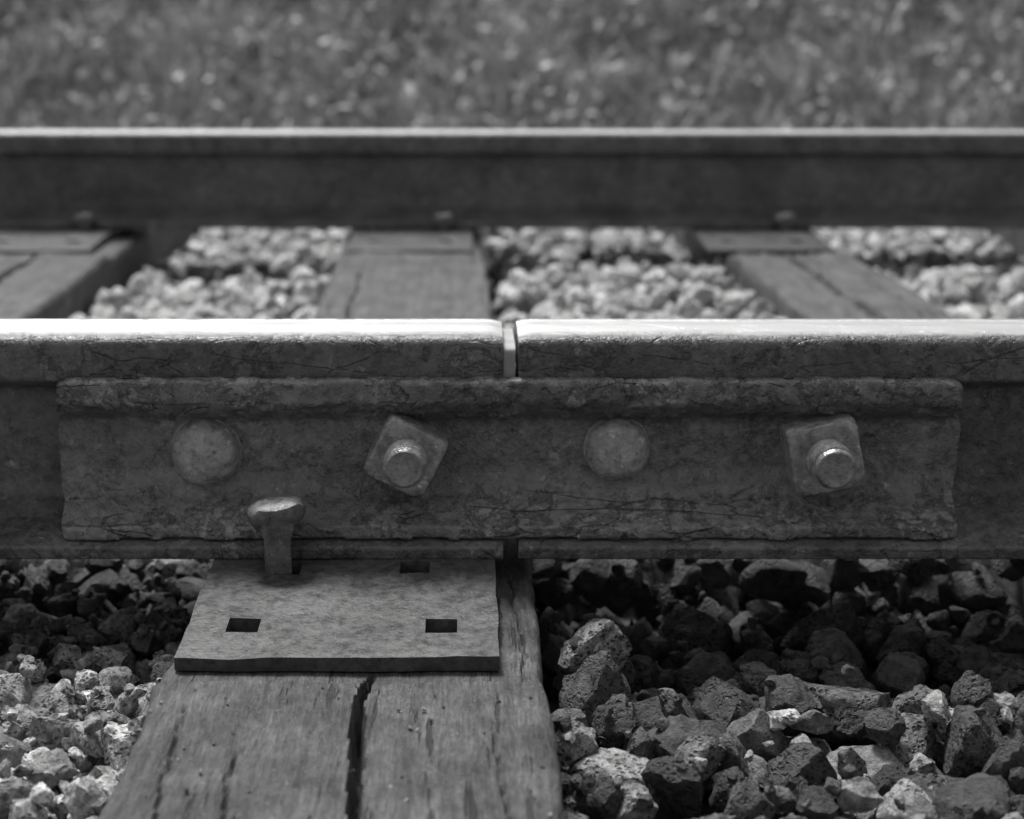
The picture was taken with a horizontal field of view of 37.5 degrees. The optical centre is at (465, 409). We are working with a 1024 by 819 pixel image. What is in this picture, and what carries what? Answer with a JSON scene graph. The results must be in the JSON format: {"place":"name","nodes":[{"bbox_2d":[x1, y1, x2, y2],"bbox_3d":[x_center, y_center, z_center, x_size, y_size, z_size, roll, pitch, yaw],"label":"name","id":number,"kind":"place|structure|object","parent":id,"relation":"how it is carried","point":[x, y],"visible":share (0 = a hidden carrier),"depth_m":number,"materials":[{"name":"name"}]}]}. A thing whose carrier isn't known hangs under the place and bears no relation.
{"place":"outdoors","nodes":[
{"label":"outdoors","id":0,"kind":"place"},
{"bbox_2d":[0,0,1023,814],"bbox_3d":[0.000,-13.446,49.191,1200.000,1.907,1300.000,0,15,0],"label":"ground","id":1,"kind":"structure","parent":0,"point":[626,620],"depth_m":6.55,"materials":[{"name":"gravel"},{"name":"grey gravel"}]},
{"bbox_2d":[0,228,198,318],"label":"railroad tie","id":2,"kind":"object","parent":1,"relation":"on","point":[47,285],"visible":0.23,"depth_m":2.15,"materials":[{"name":"grey wood"}]},
{"bbox_2d":[0,228,126,253],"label":"tie plate","id":3,"kind":"object","parent":2,"relation":"on","point":[36,240],"visible":0.52,"depth_m":2.35,"materials":[{"name":"metal"}]},
{"bbox_2d":[73,213,96,230],"bbox_3d":[-0.613,-0.275,2.436,0.035,0.087,0.036,0,15,0],"label":"rail spike","id":4,"kind":"object","parent":3,"relation":"in","point":[84,221],"visible":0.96,"depth_m":2.41,"materials":[{"name":"grey metal"}]},
{"bbox_2d":[0,130,1023,228],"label":"rail","id":5,"kind":"object","parent":3,"relation":"on","point":[517,179],"visible":0.97,"depth_m":2.47,"materials":[{"name":"metal"}]},
{"bbox_2d":[98,229,562,818],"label":"railroad tie","id":6,"kind":"object","parent":1,"relation":"on","point":[274,757],"visible":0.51,"depth_m":0.78,"materials":[{"name":"grey wood"}]},
{"bbox_2d":[0,319,502,558],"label":"rail","id":7,"kind":"object","parent":6,"relation":"on","point":[40,359],"visible":0.55,"depth_m":0.99,"materials":[{"name":"metal"}]},
{"bbox_2d":[171,418,241,485],"bbox_3d":[-0.174,0.019,1.045,0.048,0.049,0.107,0,15,0],"label":"track bolt","id":8,"kind":"object","parent":7,"relation":"attached to","point":[206,451],"visible":0.59,"depth_m":1.00,"materials":[{"name":"metal"}]},
{"bbox_2d":[364,413,447,495],"bbox_3d":[-0.039,0.025,1.018,0.056,0.056,0.109,0,15,0],"label":"track bolt","id":9,"kind":"object","parent":7,"relation":"attached to","point":[406,453],"visible":0.9,"depth_m":0.98,"materials":[{"name":"metal"}]},
{"bbox_2d":[502,329,514,376],"bbox_3d":[0.028,0.002,1.032,0.008,0.104,0.066,0,15,0],"label":"rail end post","id":10,"kind":"object","parent":7,"relation":"attached to","point":[508,355],"visible":0.42,"depth_m":0.99,"materials":[{"name":"white plastic"}]},
{"bbox_2d":[174,558,498,671],"bbox_3d":[-0.073,0.095,1.027,0.186,0.015,0.358,0,15,0],"label":"tie plate","id":11,"kind":"object","parent":6,"relation":"on","point":[369,615],"visible":0.49,"depth_m":0.91,"materials":[{"name":"metal"}]},
{"bbox_2d":[246,494,305,573],"bbox_3d":[-0.122,0.107,0.984,0.038,0.106,0.039,-2,15,-8],"label":"rail spike","id":12,"kind":"object","parent":11,"relation":"in","point":[274,519],"visible":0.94,"depth_m":0.96,"materials":[{"name":"metal"}]},
{"bbox_2d":[346,228,472,253],"bbox_3d":[-0.085,-0.292,2.462,0.194,0.015,0.387,0,15,0],"label":"tie plate","id":13,"kind":"object","parent":6,"relation":"on","point":[429,241],"visible":0.63,"depth_m":2.34,"materials":[{"name":"metal"}]},
{"bbox_2d":[433,212,453,230],"bbox_3d":[-0.036,-0.275,2.436,0.034,0.087,0.037,0,15,0],"label":"rail spike","id":14,"kind":"object","parent":13,"relation":"in","point":[442,221],"visible":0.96,"depth_m":2.41,"materials":[{"name":"grey metal"}]},
{"bbox_2d":[0,228,1023,818],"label":"gravel ballast","id":15,"kind":"structure","parent":1,"relation":"on","point":[756,730],"depth_m":1.03,"materials":[{"name":"grey gravel"}]},
{"bbox_2d":[0,0,1023,129],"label":"grass","id":16,"kind":"structure","parent":1,"relation":"on","point":[884,79],"depth_m":6.26,"materials":[{"name":"grey plant"}]},
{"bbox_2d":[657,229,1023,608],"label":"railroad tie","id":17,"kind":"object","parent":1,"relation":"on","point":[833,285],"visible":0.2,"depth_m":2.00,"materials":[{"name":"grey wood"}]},
{"bbox_2d":[685,228,835,253],"bbox_3d":[0.462,-0.292,2.461,0.194,0.015,0.387,0,15,0],"label":"tie plate","id":18,"kind":"object","parent":17,"relation":"on","point":[760,241],"visible":0.65,"depth_m":2.34,"materials":[{"name":"metal"}]},
{"bbox_2d":[773,213,794,230],"bbox_3d":[0.512,-0.275,2.436,0.034,0.088,0.036,0,15,0],"label":"rail spike","id":19,"kind":"object","parent":18,"relation":"in","point":[783,221],"visible":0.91,"depth_m":2.41,"materials":[{"name":"grey metal"}]},
{"bbox_2d":[971,229,1023,257],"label":"railroad tie","id":20,"kind":"object","parent":1,"relation":"on","point":[1013,239],"visible":0.05,"depth_m":2.67,"materials":[{"name":"grey wood"}]},
{"bbox_3d":[1.080,0.095,1.027,0.177,0.015,0.358,0,15,0],"label":"tie plate","id":21,"kind":"object","parent":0,"visible":0},
{"bbox_2d":[515,319,1023,558],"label":"rail","id":22,"kind":"object","parent":21,"relation":"on","point":[981,361],"visible":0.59,"depth_m":0.99,"materials":[{"name":"metal"}]},
{"bbox_2d":[56,376,962,540],"bbox_3d":[0.029,0.029,1.003,0.607,0.106,0.051,0,15,0],"label":"joint bar","id":23,"kind":"object","parent":22,"relation":"attached to","point":[513,464],"visible":0.92,"depth_m":1.01,"materials":[{"name":"metal"}]},
{"bbox_2d":[583,418,648,479],"bbox_3d":[0.101,0.016,1.046,0.045,0.046,0.102,0,15,0],"label":"track bolt","id":24,"kind":"object","parent":22,"relation":"attached to","point":[615,448],"visible":0.61,"depth_m":1.00,"materials":[{"name":"metal"}]},
{"bbox_2d":[780,413,864,494],"bbox_3d":[0.237,0.025,1.017,0.054,0.053,0.110,0,15,0],"label":"track bolt","id":25,"kind":"object","parent":22,"relation":"attached to","point":[822,454],"visible":0.89,"depth_m":0.98,"materials":[{"name":"metal"}]}
]}

